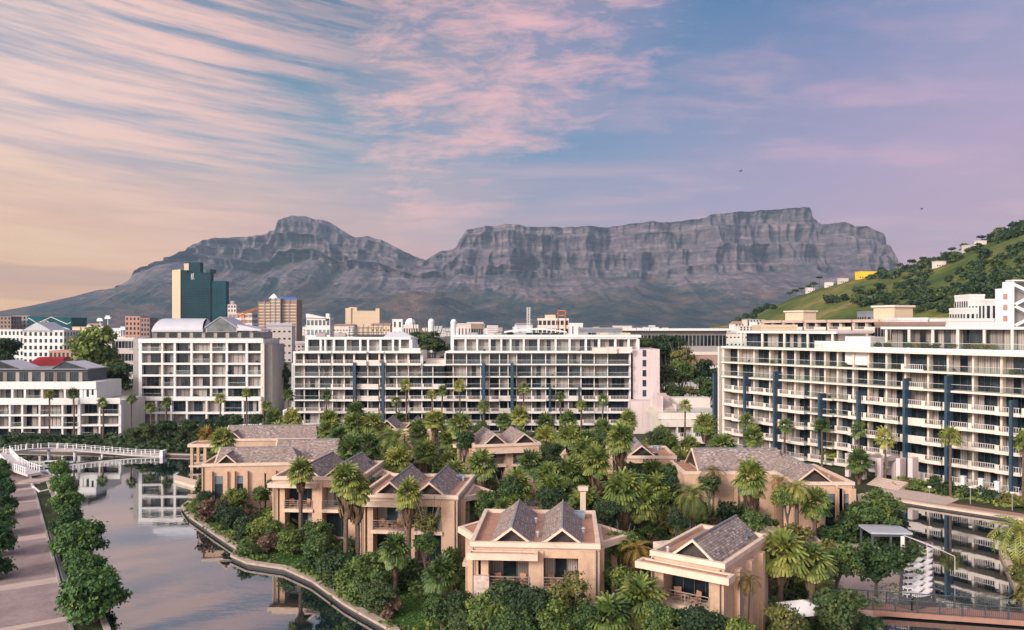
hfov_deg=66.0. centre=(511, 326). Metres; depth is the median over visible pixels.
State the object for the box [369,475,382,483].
tree
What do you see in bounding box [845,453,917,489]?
entrance portal
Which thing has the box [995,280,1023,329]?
stair tower
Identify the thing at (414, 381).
window
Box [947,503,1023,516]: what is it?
brick paving
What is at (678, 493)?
palm tree
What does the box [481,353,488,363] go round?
window
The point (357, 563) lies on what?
tree
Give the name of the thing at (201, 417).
window
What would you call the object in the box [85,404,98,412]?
window
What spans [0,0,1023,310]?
sky
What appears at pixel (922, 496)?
entrance paving
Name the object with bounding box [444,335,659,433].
terrace apartments
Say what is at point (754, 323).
house
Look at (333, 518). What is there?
window
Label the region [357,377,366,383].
window
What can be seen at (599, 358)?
window
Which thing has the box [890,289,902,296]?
pine tree
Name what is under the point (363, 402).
window
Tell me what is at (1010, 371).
potted plant
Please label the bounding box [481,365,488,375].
window
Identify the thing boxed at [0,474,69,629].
brick path
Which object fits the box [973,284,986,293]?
pine tree
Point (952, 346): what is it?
shrub
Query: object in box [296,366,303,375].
window
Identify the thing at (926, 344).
shrub
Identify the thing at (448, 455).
palm tree
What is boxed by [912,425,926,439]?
window
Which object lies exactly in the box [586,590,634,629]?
palm tree
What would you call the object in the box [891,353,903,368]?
window
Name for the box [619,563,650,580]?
shrub
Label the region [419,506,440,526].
window
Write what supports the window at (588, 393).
in the terrace apartments at (496, 370)
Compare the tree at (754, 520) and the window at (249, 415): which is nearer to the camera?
the tree at (754, 520)
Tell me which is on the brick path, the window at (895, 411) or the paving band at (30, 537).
the paving band at (30, 537)
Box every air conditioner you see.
[316,332,326,336]
[334,332,346,336]
[468,332,477,334]
[514,332,525,334]
[578,332,587,334]
[609,332,619,334]
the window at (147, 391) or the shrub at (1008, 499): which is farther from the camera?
the window at (147, 391)
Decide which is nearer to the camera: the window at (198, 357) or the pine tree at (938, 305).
the window at (198, 357)
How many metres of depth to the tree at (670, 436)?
149.01 m
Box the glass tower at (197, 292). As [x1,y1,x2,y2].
[172,262,228,321]
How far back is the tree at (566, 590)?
60.97 m
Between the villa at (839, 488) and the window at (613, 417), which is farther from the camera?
the window at (613, 417)
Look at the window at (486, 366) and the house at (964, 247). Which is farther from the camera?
the house at (964, 247)
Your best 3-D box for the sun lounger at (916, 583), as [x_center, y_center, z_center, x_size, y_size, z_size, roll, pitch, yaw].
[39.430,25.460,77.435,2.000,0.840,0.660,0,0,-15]
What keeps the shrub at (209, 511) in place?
on the ground at (862, 488)
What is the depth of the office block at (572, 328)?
400.00 m
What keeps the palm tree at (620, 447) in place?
on the ground at (862, 488)
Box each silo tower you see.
[405,318,415,324]
[428,319,434,352]
[451,319,456,338]
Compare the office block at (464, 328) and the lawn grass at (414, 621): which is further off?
the office block at (464, 328)
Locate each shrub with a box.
[194,472,201,492]
[194,498,230,521]
[220,494,248,506]
[237,542,261,555]
[240,505,260,517]
[246,531,262,542]
[257,533,278,552]
[306,557,324,570]
[339,536,354,552]
[377,598,404,618]
[389,570,410,588]
[398,556,420,581]
[417,565,460,592]
[431,465,437,472]
[442,546,463,571]
[456,559,464,578]
[487,478,500,490]
[604,585,618,596]
[617,553,639,568]
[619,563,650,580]
[628,518,638,531]
[632,533,646,550]
[633,524,655,541]
[646,518,655,526]
[647,535,663,548]
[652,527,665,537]
[658,509,687,533]
[687,500,714,519]
[707,517,722,524]
[713,500,744,521]
[737,501,760,514]
[767,611,812,629]
[768,577,776,598]
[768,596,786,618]
[777,575,808,600]
[783,521,814,543]
[810,538,836,547]
[814,621,838,629]
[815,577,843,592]
[817,523,837,542]
[828,518,859,542]
[843,588,866,609]
[852,613,887,629]
[857,522,881,535]
[869,537,906,547]
[873,341,881,346]
[882,342,891,346]
[883,509,910,527]
[891,542,919,563]
[894,524,918,541]
[900,475,915,483]
[908,479,924,488]
[911,342,921,347]
[921,342,929,347]
[926,474,943,490]
[929,343,940,348]
[935,480,956,494]
[947,342,955,348]
[958,484,976,496]
[962,344,971,348]
[970,342,979,348]
[976,485,1001,500]
[979,342,988,349]
[987,344,998,349]
[1002,494,1020,503]
[1003,564,1023,582]
[1012,575,1023,601]
[1013,593,1023,605]
[1016,497,1023,507]
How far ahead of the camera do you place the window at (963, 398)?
129.57 m
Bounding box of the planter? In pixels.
[49,530,70,581]
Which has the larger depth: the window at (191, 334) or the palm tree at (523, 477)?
the window at (191, 334)
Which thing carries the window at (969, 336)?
in the canalside apartments at (976, 398)
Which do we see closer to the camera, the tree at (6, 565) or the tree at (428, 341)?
the tree at (6, 565)
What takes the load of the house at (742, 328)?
on the hill
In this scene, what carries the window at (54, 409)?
in the waterfront apartments at (24, 403)
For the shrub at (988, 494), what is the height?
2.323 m
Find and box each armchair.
[303,498,310,507]
[379,518,385,528]
[393,518,401,528]
[494,572,503,584]
[516,572,525,583]
[547,573,556,587]
[674,586,681,600]
[690,590,701,605]
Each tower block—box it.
[125,316,148,336]
[140,318,157,337]
[228,301,239,312]
[392,319,404,331]
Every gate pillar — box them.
[960,475,966,489]
[978,478,984,493]
[994,481,1000,498]
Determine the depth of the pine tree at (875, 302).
657.77 m
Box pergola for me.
[859,524,912,556]
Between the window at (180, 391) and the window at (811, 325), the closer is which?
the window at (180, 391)
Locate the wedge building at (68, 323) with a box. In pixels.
[28,316,86,329]
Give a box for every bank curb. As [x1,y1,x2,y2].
[0,449,202,459]
[857,494,932,629]
[999,548,1023,606]
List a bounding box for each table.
[386,521,392,528]
[681,593,690,603]
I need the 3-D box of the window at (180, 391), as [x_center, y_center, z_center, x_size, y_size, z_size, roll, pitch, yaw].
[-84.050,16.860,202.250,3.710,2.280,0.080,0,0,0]
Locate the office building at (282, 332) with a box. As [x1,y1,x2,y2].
[266,323,292,361]
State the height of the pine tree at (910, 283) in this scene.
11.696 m
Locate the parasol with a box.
[776,600,818,616]
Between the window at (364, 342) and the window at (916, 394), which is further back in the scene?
the window at (364, 342)
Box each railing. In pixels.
[830,588,1023,612]
[861,597,1023,619]
[886,592,934,609]
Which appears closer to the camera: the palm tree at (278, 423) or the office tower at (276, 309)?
the palm tree at (278, 423)
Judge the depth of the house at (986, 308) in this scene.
236.45 m
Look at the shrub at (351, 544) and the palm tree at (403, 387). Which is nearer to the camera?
the shrub at (351, 544)
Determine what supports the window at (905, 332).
in the canalside apartments at (976, 398)
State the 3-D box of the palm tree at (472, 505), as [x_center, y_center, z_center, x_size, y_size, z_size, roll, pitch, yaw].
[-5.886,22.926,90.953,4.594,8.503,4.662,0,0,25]
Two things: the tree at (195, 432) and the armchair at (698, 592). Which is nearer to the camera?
the armchair at (698, 592)
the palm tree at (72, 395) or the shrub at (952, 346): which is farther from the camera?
the palm tree at (72, 395)
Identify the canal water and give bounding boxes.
[0,452,1023,629]
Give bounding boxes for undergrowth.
[0,430,548,452]
[183,487,926,629]
[200,451,561,476]
[892,476,1023,507]
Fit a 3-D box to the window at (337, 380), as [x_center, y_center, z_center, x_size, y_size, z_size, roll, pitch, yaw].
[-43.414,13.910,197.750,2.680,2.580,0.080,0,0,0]
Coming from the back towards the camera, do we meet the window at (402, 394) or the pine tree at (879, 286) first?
the pine tree at (879, 286)
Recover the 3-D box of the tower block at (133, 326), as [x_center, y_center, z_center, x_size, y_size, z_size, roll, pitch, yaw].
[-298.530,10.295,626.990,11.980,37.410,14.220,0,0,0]
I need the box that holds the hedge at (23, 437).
[3,434,83,443]
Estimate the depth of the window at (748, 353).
166.09 m
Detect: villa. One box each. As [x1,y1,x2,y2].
[187,424,318,470]
[201,438,339,508]
[267,451,392,538]
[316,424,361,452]
[360,464,492,562]
[376,415,438,458]
[453,426,540,483]
[458,499,631,608]
[496,478,537,499]
[526,500,543,508]
[560,439,605,482]
[605,437,676,480]
[635,514,768,629]
[670,448,855,532]
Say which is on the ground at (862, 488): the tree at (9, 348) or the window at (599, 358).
the tree at (9, 348)
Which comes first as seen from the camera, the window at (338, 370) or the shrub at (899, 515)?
the shrub at (899, 515)
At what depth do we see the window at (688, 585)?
64.28 m
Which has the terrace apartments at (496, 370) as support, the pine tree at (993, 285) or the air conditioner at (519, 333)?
the air conditioner at (519, 333)
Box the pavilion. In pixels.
[504,328,566,334]
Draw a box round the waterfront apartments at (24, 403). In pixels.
[0,359,144,436]
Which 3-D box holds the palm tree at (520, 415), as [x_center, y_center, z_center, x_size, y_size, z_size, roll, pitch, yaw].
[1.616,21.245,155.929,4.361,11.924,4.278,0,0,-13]
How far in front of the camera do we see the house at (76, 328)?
801.49 m
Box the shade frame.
[901,535,954,574]
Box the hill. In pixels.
[709,234,1023,327]
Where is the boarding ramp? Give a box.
[0,448,41,476]
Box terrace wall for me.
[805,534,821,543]
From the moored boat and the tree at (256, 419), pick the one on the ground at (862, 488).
the tree at (256, 419)
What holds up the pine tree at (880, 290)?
on the hill
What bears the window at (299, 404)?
in the terrace apartments at (377, 363)
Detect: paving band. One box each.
[0,577,57,590]
[0,616,66,629]
[17,534,45,540]
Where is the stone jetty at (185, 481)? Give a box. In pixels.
[175,475,198,487]
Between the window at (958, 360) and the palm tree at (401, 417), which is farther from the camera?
the palm tree at (401, 417)
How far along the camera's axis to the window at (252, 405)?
201.17 m
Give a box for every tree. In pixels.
[0,337,23,359]
[0,457,11,471]
[0,470,11,480]
[0,477,17,492]
[0,491,18,509]
[0,503,18,529]
[0,521,19,552]
[0,550,17,575]
[43,389,55,434]
[45,491,86,513]
[45,516,109,556]
[47,459,71,476]
[47,473,77,493]
[47,506,84,532]
[53,565,132,625]
[59,324,125,365]
[61,548,94,571]
[65,552,109,578]
[66,387,79,434]
[81,563,121,578]
[96,397,108,438]
[103,362,132,390]
[122,427,145,442]
[126,394,137,427]
[135,423,157,441]
[144,402,156,423]
[150,433,166,443]
[154,420,178,439]
[160,396,172,437]
[170,431,187,444]
[177,419,199,440]
[189,428,201,439]
[196,425,212,440]
[196,490,214,501]
[198,418,214,434]
[207,426,237,452]
[212,415,229,427]
[212,502,228,520]
[214,392,226,420]
[218,506,245,529]
[225,487,248,506]
[227,413,243,424]
[232,514,255,537]
[241,387,251,424]
[245,511,279,534]
[248,411,263,424]
[251,485,271,513]
[260,401,273,424]
[264,407,282,424]
[264,520,284,538]
[265,479,272,491]
[271,420,283,424]
[276,526,304,554]
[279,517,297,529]
[281,388,294,409]
[281,406,302,424]
[282,364,291,391]
[285,455,317,533]
[298,519,338,551]
[301,538,339,568]
[315,419,338,437]
[315,549,359,591]
[318,408,341,429]
[321,389,332,408]
[326,460,366,553]
[327,425,348,441]
[333,565,370,600]
[335,432,367,459]
[340,411,362,451]
[341,470,374,554]
[341,549,389,582]
[344,399,365,423]
[353,579,400,614]
[356,430,383,459]
[359,411,386,444]
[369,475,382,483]
[374,427,416,457]
[376,531,412,596]
[379,425,395,459]
[383,445,413,472]
[390,395,402,417]
[394,411,409,421]
[394,475,423,557]
[399,378,411,421]
[406,417,430,444]
[408,310,423,347]
[410,496,441,565]
[411,529,438,596]
[412,437,441,472]
[416,318,450,357]
[420,593,449,629]
[421,409,447,445]
[421,552,458,623]
[426,388,437,410]
[427,445,440,466]
[435,450,464,472]
[437,427,457,452]
[438,384,446,415]
[444,457,466,473]
[444,590,475,618]
[446,411,473,460]
[447,605,480,629]
[453,378,464,412]
[454,429,474,468]
[456,466,478,483]
[464,587,510,629]
[465,447,498,488]
[466,500,476,521]
[471,420,490,432]
[473,488,501,516]
[477,399,489,421]
[487,578,530,608]
[487,606,539,629]
[492,496,512,508]
[495,471,524,498]
[496,411,511,432]
[498,488,528,508]
[501,466,534,501]
[507,585,553,629]
[509,404,529,430]
[516,426,527,434]
[516,448,546,479]
[517,382,530,405]
[532,460,563,489]
[533,424,557,460]
[533,486,569,509]
[533,592,578,629]
[535,411,557,438]
[535,470,568,508]
[537,614,572,629]
[540,440,562,462]
[545,567,592,614]
[553,422,585,455]
[554,391,566,436]
[555,455,586,504]
[558,409,579,438]
[564,453,583,476]
[566,484,599,509]
[567,478,591,500]
[567,484,603,523]
[568,600,599,629]
[569,436,596,460]
[576,399,587,429]
[578,441,612,495]
[581,429,596,439]
[585,461,611,497]
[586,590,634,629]
[591,426,608,437]
[592,417,611,432]
[592,498,622,567]
[593,434,608,447]
[597,394,608,416]
[598,466,645,531]
[603,419,634,471]
[603,556,638,588]
[605,523,638,567]
[613,461,643,478]
[615,570,668,629]
[618,538,651,577]
[619,408,637,438]
[620,470,650,518]
[629,479,659,527]
[634,329,652,347]
[638,452,657,473]
[640,457,663,478]
[641,598,680,629]
[644,430,665,445]
[644,470,675,521]
[649,334,686,366]
[653,424,670,445]
[653,485,682,522]
[656,475,680,502]
[658,462,678,479]
[660,364,676,390]
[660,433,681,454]
[662,378,685,395]
[664,434,673,446]
[664,504,689,536]
[667,341,698,364]
[668,360,697,386]
[671,483,714,528]
[673,603,728,629]
[674,447,689,460]
[675,485,682,512]
[678,398,692,439]
[679,434,700,449]
[680,378,698,395]
[689,358,714,380]
[691,412,718,447]
[692,376,711,403]
[696,473,721,514]
[700,465,725,515]
[706,432,740,447]
[708,432,718,445]
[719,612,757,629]
[729,455,768,529]
[735,570,761,620]
[738,411,755,429]
[740,506,772,532]
[741,423,764,447]
[742,313,749,317]
[749,313,756,318]
[752,306,762,313]
[761,525,813,601]
[762,303,768,309]
[762,602,807,629]
[767,475,791,527]
[769,304,777,308]
[770,481,805,525]
[776,417,794,453]
[781,480,813,528]
[793,541,838,621]
[799,485,834,535]
[809,585,867,629]
[811,416,831,466]
[816,541,865,588]
[820,440,836,460]
[822,294,837,302]
[828,296,839,302]
[836,500,869,535]
[839,293,849,300]
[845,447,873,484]
[845,487,909,539]
[849,420,866,449]
[850,294,865,303]
[853,285,864,294]
[853,541,904,596]
[857,299,868,306]
[861,296,876,303]
[862,288,876,294]
[864,297,875,304]
[866,274,876,278]
[871,290,884,298]
[872,425,896,477]
[873,282,885,289]
[875,289,889,293]
[876,271,888,278]
[877,266,886,271]
[879,294,896,303]
[884,300,898,304]
[885,270,900,278]
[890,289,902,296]
[898,284,906,288]
[901,264,908,271]
[902,289,911,297]
[903,298,921,305]
[906,278,920,287]
[907,259,916,264]
[908,265,920,271]
[910,290,929,299]
[911,284,925,291]
[913,261,926,268]
[913,304,926,312]
[914,269,921,276]
[914,280,926,285]
[920,272,929,277]
[922,268,932,275]
[922,294,932,301]
[924,302,933,309]
[925,286,938,293]
[926,259,936,267]
[926,292,942,300]
[933,301,943,311]
[934,256,944,260]
[935,292,949,299]
[938,286,951,292]
[938,425,963,495]
[940,251,951,257]
[940,308,948,312]
[941,302,954,308]
[944,257,953,262]
[944,277,952,281]
[944,293,956,301]
[947,286,964,294]
[950,281,961,286]
[951,251,964,261]
[958,271,970,279]
[959,265,978,273]
[961,284,969,288]
[964,287,976,293]
[965,260,978,266]
[969,274,990,286]
[970,245,981,250]
[973,271,986,275]
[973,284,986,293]
[974,259,989,266]
[975,263,985,270]
[975,280,989,285]
[976,247,992,259]
[981,283,1001,293]
[982,286,999,293]
[984,514,1023,580]
[985,292,994,297]
[986,258,1003,268]
[989,229,1000,236]
[990,265,1007,274]
[991,235,1002,243]
[992,276,1005,284]
[996,252,1007,258]
[997,267,1020,276]
[1001,229,1016,238]
[1003,272,1015,278]
[1004,243,1015,250]
[1006,251,1016,257]
[1006,273,1023,279]
[1007,221,1017,229]
[1007,248,1020,252]
[1010,223,1023,229]
[1011,428,1023,496]
[1012,228,1023,236]
[1012,257,1023,263]
[1014,240,1023,250]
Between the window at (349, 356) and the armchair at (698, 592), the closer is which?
the armchair at (698, 592)
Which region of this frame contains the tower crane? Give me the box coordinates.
[235,307,258,322]
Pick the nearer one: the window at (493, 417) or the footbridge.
the footbridge
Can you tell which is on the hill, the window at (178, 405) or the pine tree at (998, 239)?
the pine tree at (998, 239)
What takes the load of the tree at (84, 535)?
on the promenade ground at (49, 514)
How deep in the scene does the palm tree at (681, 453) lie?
129.40 m
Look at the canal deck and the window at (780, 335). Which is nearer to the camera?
the canal deck
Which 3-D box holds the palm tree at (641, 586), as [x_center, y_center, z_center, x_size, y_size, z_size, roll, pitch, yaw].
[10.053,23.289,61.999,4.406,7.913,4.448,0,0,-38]
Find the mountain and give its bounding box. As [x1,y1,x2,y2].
[0,207,901,331]
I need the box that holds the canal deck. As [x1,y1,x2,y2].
[899,541,936,606]
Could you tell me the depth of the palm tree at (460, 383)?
184.07 m
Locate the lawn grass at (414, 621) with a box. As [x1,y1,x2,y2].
[265,548,899,629]
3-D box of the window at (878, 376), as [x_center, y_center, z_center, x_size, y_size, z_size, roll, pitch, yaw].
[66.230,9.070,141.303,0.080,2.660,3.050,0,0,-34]
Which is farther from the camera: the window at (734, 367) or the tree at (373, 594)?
the window at (734, 367)
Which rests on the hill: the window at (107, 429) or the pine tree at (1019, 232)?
the pine tree at (1019, 232)
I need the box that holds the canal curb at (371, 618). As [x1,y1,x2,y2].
[181,490,399,629]
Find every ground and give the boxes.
[0,332,1023,629]
[2,469,103,629]
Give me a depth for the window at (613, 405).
197.81 m
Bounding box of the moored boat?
[30,460,56,465]
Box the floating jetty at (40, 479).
[15,469,54,492]
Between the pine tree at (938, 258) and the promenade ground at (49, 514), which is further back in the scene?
the pine tree at (938, 258)
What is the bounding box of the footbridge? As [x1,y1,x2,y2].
[0,442,166,459]
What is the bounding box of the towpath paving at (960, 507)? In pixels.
[866,493,1023,517]
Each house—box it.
[30,357,72,366]
[72,327,94,333]
[87,323,104,326]
[112,328,124,337]
[292,326,294,361]
[295,341,304,350]
[334,324,356,336]
[371,323,391,333]
[434,328,444,336]
[445,331,450,335]
[487,325,497,334]
[514,323,532,332]
[664,381,697,395]
[691,355,717,404]
[726,334,746,339]
[726,340,743,345]
[729,321,742,331]
[734,326,751,331]
[742,320,762,325]
[749,322,761,325]
[805,287,814,293]
[824,282,832,287]
[837,278,847,283]
[855,271,876,279]
[857,311,873,318]
[883,318,927,321]
[929,318,994,326]
[932,261,945,268]
[949,308,977,317]
[954,294,984,307]
[962,245,973,252]
[968,299,994,326]
[974,240,986,245]
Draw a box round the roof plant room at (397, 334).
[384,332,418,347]
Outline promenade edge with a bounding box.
[861,493,1023,521]
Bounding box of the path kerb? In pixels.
[33,483,73,629]
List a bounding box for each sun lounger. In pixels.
[902,580,922,590]
[903,568,922,578]
[903,574,922,584]
[903,586,922,597]
[904,563,922,571]
[905,557,922,564]
[911,582,932,590]
[912,570,932,578]
[912,576,932,584]
[912,588,932,597]
[913,559,932,566]
[913,565,932,571]
[916,553,932,559]
[921,547,932,553]
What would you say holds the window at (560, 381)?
in the terrace apartments at (496, 370)
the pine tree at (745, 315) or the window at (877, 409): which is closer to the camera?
the window at (877, 409)
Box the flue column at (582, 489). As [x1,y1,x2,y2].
[578,486,587,509]
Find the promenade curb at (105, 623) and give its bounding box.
[25,465,110,629]
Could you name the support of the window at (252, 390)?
in the apartment block at (201, 367)
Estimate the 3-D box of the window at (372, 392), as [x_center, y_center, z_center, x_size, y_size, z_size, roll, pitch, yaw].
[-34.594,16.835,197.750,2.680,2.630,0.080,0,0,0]
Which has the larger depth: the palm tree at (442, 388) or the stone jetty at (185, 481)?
the palm tree at (442, 388)
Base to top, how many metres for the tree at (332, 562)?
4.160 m
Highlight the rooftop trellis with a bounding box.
[348,324,385,336]
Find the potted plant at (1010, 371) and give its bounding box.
[1007,369,1015,373]
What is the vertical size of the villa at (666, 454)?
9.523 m
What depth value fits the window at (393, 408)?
197.81 m
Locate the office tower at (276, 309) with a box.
[258,294,301,340]
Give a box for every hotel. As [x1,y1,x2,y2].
[0,329,22,359]
[22,322,81,361]
[345,307,381,333]
[761,305,941,335]
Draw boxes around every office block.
[0,316,20,328]
[21,316,27,328]
[48,350,73,358]
[112,337,149,388]
[228,313,256,331]
[306,314,333,336]
[403,325,419,332]
[457,323,471,334]
[471,324,483,334]
[537,310,568,334]
[568,323,582,334]
[578,327,622,334]
[596,333,630,334]
[622,328,731,388]
[751,325,797,330]
[874,322,945,347]
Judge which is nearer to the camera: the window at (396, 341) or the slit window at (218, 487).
the slit window at (218, 487)
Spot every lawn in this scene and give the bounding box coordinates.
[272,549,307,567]
[387,590,438,629]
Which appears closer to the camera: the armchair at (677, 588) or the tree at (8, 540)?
the armchair at (677, 588)
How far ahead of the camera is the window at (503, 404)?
197.79 m
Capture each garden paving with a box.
[755,526,810,542]
[832,543,899,603]
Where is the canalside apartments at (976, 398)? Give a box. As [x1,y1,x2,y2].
[712,327,1023,495]
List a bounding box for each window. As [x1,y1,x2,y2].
[0,372,10,381]
[0,405,8,413]
[0,416,8,425]
[0,429,8,435]
[1,389,10,397]
[11,372,23,381]
[14,405,20,413]
[14,416,20,425]
[14,429,20,434]
[17,389,23,397]
[24,372,35,381]
[27,405,38,413]
[27,416,38,425]
[27,429,38,434]
[29,389,40,397]
[36,372,48,381]
[44,405,60,413]
[44,416,60,425]
[44,429,60,434]
[47,389,63,397]
[49,372,60,381]
[61,372,73,381]
[67,405,76,413]
[67,416,76,425]
[67,429,76,434]
[74,372,86,381]
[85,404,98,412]
[85,416,98,423]
[85,426,98,434]
[104,404,118,412]
[104,416,118,423]
[104,426,118,435]
[144,343,160,350]
[144,353,160,362]
[144,365,160,373]
[144,377,160,385]
[144,388,160,395]
[145,401,154,410]
[145,414,154,423]
[153,332,164,337]
[159,401,169,410]
[159,414,169,420]
[165,332,176,337]
[165,343,173,350]
[165,353,173,362]
[165,365,173,373]
[165,377,173,385]
[165,388,173,395]
[174,401,185,410]
[174,414,185,422]
[177,332,188,337]
[177,343,189,350]
[177,353,189,362]
[177,365,189,373]
[177,377,189,385]
[177,388,189,395]
[189,332,200,337]
[190,401,204,410]
[190,414,204,422]
[194,343,209,350]
[194,353,209,362]
[194,365,209,373]
[194,377,209,385]
[194,388,209,395]
[201,332,212,337]
[209,401,221,410]
[209,414,221,423]
[213,332,224,337]
[214,343,225,350]
[214,353,225,362]
[214,365,225,373]
[214,377,225,385]
[214,388,225,395]
[215,484,222,498]
[225,332,236,337]
[226,401,241,410]
[229,343,245,350]
[229,353,245,362]
[229,365,245,373]
[229,377,245,385]
[229,388,245,395]
[237,332,248,337]
[237,483,242,505]
[245,401,258,410]
[245,414,253,423]
[249,332,260,337]
[249,343,260,350]
[249,353,260,362]
[249,365,260,373]
[249,377,260,385]
[249,388,260,395]
[290,488,311,504]
[290,512,311,535]
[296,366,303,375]
[296,377,303,386]
[296,389,303,398]
[296,401,303,410]
[297,353,302,363]
[306,353,317,363]
[306,366,318,375]
[306,377,318,386]
[306,389,318,398]
[306,401,318,410]
[306,413,318,422]
[309,340,319,350]
[320,366,331,375]
[320,377,331,386]
[320,389,331,398]
[320,401,331,410]
[321,353,330,362]
[327,487,340,505]
[327,513,343,536]
[328,340,332,350]
[334,353,342,362]
[334,366,343,375]
[334,377,343,386]
[334,389,343,398]
[334,401,343,410]
[336,340,343,350]
[337,413,343,422]
[345,366,352,375]
[345,377,352,386]
[345,389,352,398]
[345,401,352,410]
[346,353,352,362]
[348,340,358,350]
[356,353,366,363]
[357,366,366,375]
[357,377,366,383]
[357,389,366,395]
[358,401,366,407]
[362,340,366,350]
[369,353,377,359]
[369,366,378,375]
[369,377,378,386]
[369,389,378,398]
[369,401,378,410]
[370,340,378,350]
[377,507,402,525]
[377,534,402,554]
[382,340,391,350]
[386,366,395,375]
[386,377,395,386]
[386,389,395,398]
[386,401,395,410]
[386,413,395,419]
[387,353,395,362]
[395,340,398,350]
[398,353,406,362]
[398,366,407,375]
[398,377,407,386]
[398,389,407,398]
[398,401,407,410]
[402,340,408,347]
[409,366,420,375]
[409,377,420,386]
[409,389,420,398]
[409,401,420,410]
[409,413,420,421]
[410,353,419,362]
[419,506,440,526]
[419,535,440,560]
[423,366,431,375]
[423,377,431,386]
[423,389,431,398]
[423,401,430,410]
[434,366,443,375]
[434,377,443,383]
[434,401,443,407]
[446,353,452,363]
[446,365,452,375]
[446,377,452,386]
[446,389,452,398]
[446,401,452,410]
[446,413,452,421]
[454,339,635,350]
[454,353,465,363]
[454,365,465,375]
[454,377,465,386]
[454,389,465,398]
[454,401,465,410]
[467,353,479,363]
[467,365,479,375]
[467,377,479,386]
[467,389,479,398]
[467,401,479,410]
[467,414,479,422]
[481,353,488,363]
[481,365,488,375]
[481,377,488,386]
[481,389,488,395]
[481,413,488,419]
[488,467,502,483]
[490,353,498,363]
[490,365,498,375]
[490,377,498,386]
[490,389,498,398]
[490,401,498,410]
[490,414,498,422]
[490,425,498,429]
[491,560,528,581]
[493,454,502,461]
[500,353,507,363]
[500,365,507,375]
[500,377,507,386]
[500,389,507,395]
[500,401,507,407]
[509,353,515,363]
[509,365,515,375]
[509,377,515,386]
[509,389,515,398]
[509,401,515,410]
[513,452,525,461]
[517,353,530,363]
[517,365,530,375]
[517,377,530,386]
[517,389,530,398]
[517,401,530,410]
[524,425,530,429]
[532,353,544,363]
[532,365,544,375]
[532,377,544,386]
[532,389,544,398]
[532,401,544,410]
[532,414,540,422]
[532,425,615,429]
[544,558,577,581]
[546,353,554,363]
[546,365,554,375]
[546,377,554,386]
[546,389,554,398]
[546,401,554,410]
[556,353,567,363]
[556,365,567,375]
[556,377,567,386]
[556,389,567,398]
[556,401,567,410]
[556,413,565,422]
[569,353,579,363]
[569,365,579,375]
[569,377,579,386]
[569,389,577,395]
[569,401,577,407]
[572,413,579,419]
[581,353,592,363]
[581,365,592,375]
[581,378,592,386]
[581,389,592,398]
[582,401,592,410]
[582,413,592,422]
[595,354,606,363]
[595,365,606,375]
[595,378,606,386]
[595,389,606,398]
[595,401,606,410]
[595,413,606,419]
[608,353,627,363]
[608,365,627,375]
[608,378,627,386]
[608,389,627,398]
[608,401,627,410]
[608,413,622,422]
[666,427,674,435]
[672,575,708,600]
[672,608,685,629]
[678,427,689,435]
[731,348,737,360]
[731,363,737,375]
[731,378,737,389]
[731,392,737,403]
[731,406,737,417]
[731,421,737,431]
[731,427,1021,490]
[743,349,752,361]
[743,364,752,375]
[747,333,756,345]
[757,333,767,346]
[759,349,768,362]
[759,365,768,376]
[759,380,768,391]
[759,394,768,406]
[759,409,768,420]
[759,424,768,435]
[768,334,778,346]
[774,350,781,362]
[774,366,781,377]
[779,334,789,346]
[787,350,793,363]
[787,366,793,378]
[787,381,793,393]
[787,397,793,408]
[787,412,793,423]
[790,334,800,346]
[800,350,809,364]
[800,367,809,379]
[800,382,809,395]
[800,398,809,410]
[800,414,809,425]
[801,334,812,347]
[809,323,814,328]
[813,334,824,347]
[815,351,823,364]
[815,368,823,380]
[815,383,823,395]
[815,399,817,411]
[825,334,837,340]
[825,503,834,526]
[830,351,836,365]
[830,368,836,381]
[830,384,836,397]
[830,401,836,413]
[830,417,836,428]
[833,323,838,328]
[842,352,851,366]
[842,369,851,382]
[842,385,851,398]
[842,401,851,414]
[842,418,851,430]
[845,322,851,329]
[858,322,864,328]
[858,370,866,383]
[858,386,866,399]
[873,353,884,367]
[873,370,884,384]
[873,387,884,401]
[873,404,884,418]
[873,421,884,433]
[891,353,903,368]
[891,371,903,385]
[891,389,901,402]
[891,406,901,418]
[891,424,901,436]
[892,330,902,347]
[903,330,913,347]
[910,354,926,369]
[910,372,926,387]
[912,390,926,404]
[912,408,926,422]
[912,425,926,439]
[914,330,925,347]
[926,330,937,348]
[933,354,946,370]
[933,373,946,388]
[933,391,943,406]
[933,410,943,423]
[933,428,943,441]
[938,330,949,348]
[950,330,962,348]
[953,355,971,371]
[953,374,971,390]
[953,393,971,408]
[953,411,971,426]
[953,431,971,444]
[963,330,975,348]
[976,330,989,349]
[978,356,999,373]
[978,376,999,391]
[978,394,999,410]
[978,414,999,429]
[978,433,999,448]
[990,330,1002,349]
[1003,330,1016,349]
[1006,356,1023,374]
[1006,377,1023,393]
[1006,396,1023,412]
[1006,416,1023,430]
[1006,436,1022,451]
[1017,330,1023,350]
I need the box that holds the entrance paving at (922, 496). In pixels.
[866,487,959,504]
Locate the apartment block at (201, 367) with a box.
[129,317,284,427]
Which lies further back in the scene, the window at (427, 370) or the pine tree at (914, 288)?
the pine tree at (914, 288)
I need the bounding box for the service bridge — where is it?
[857,603,1023,625]
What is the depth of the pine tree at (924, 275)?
700.83 m
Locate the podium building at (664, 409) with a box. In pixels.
[646,392,711,445]
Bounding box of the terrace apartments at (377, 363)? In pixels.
[283,337,445,431]
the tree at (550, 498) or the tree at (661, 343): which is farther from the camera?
the tree at (661, 343)

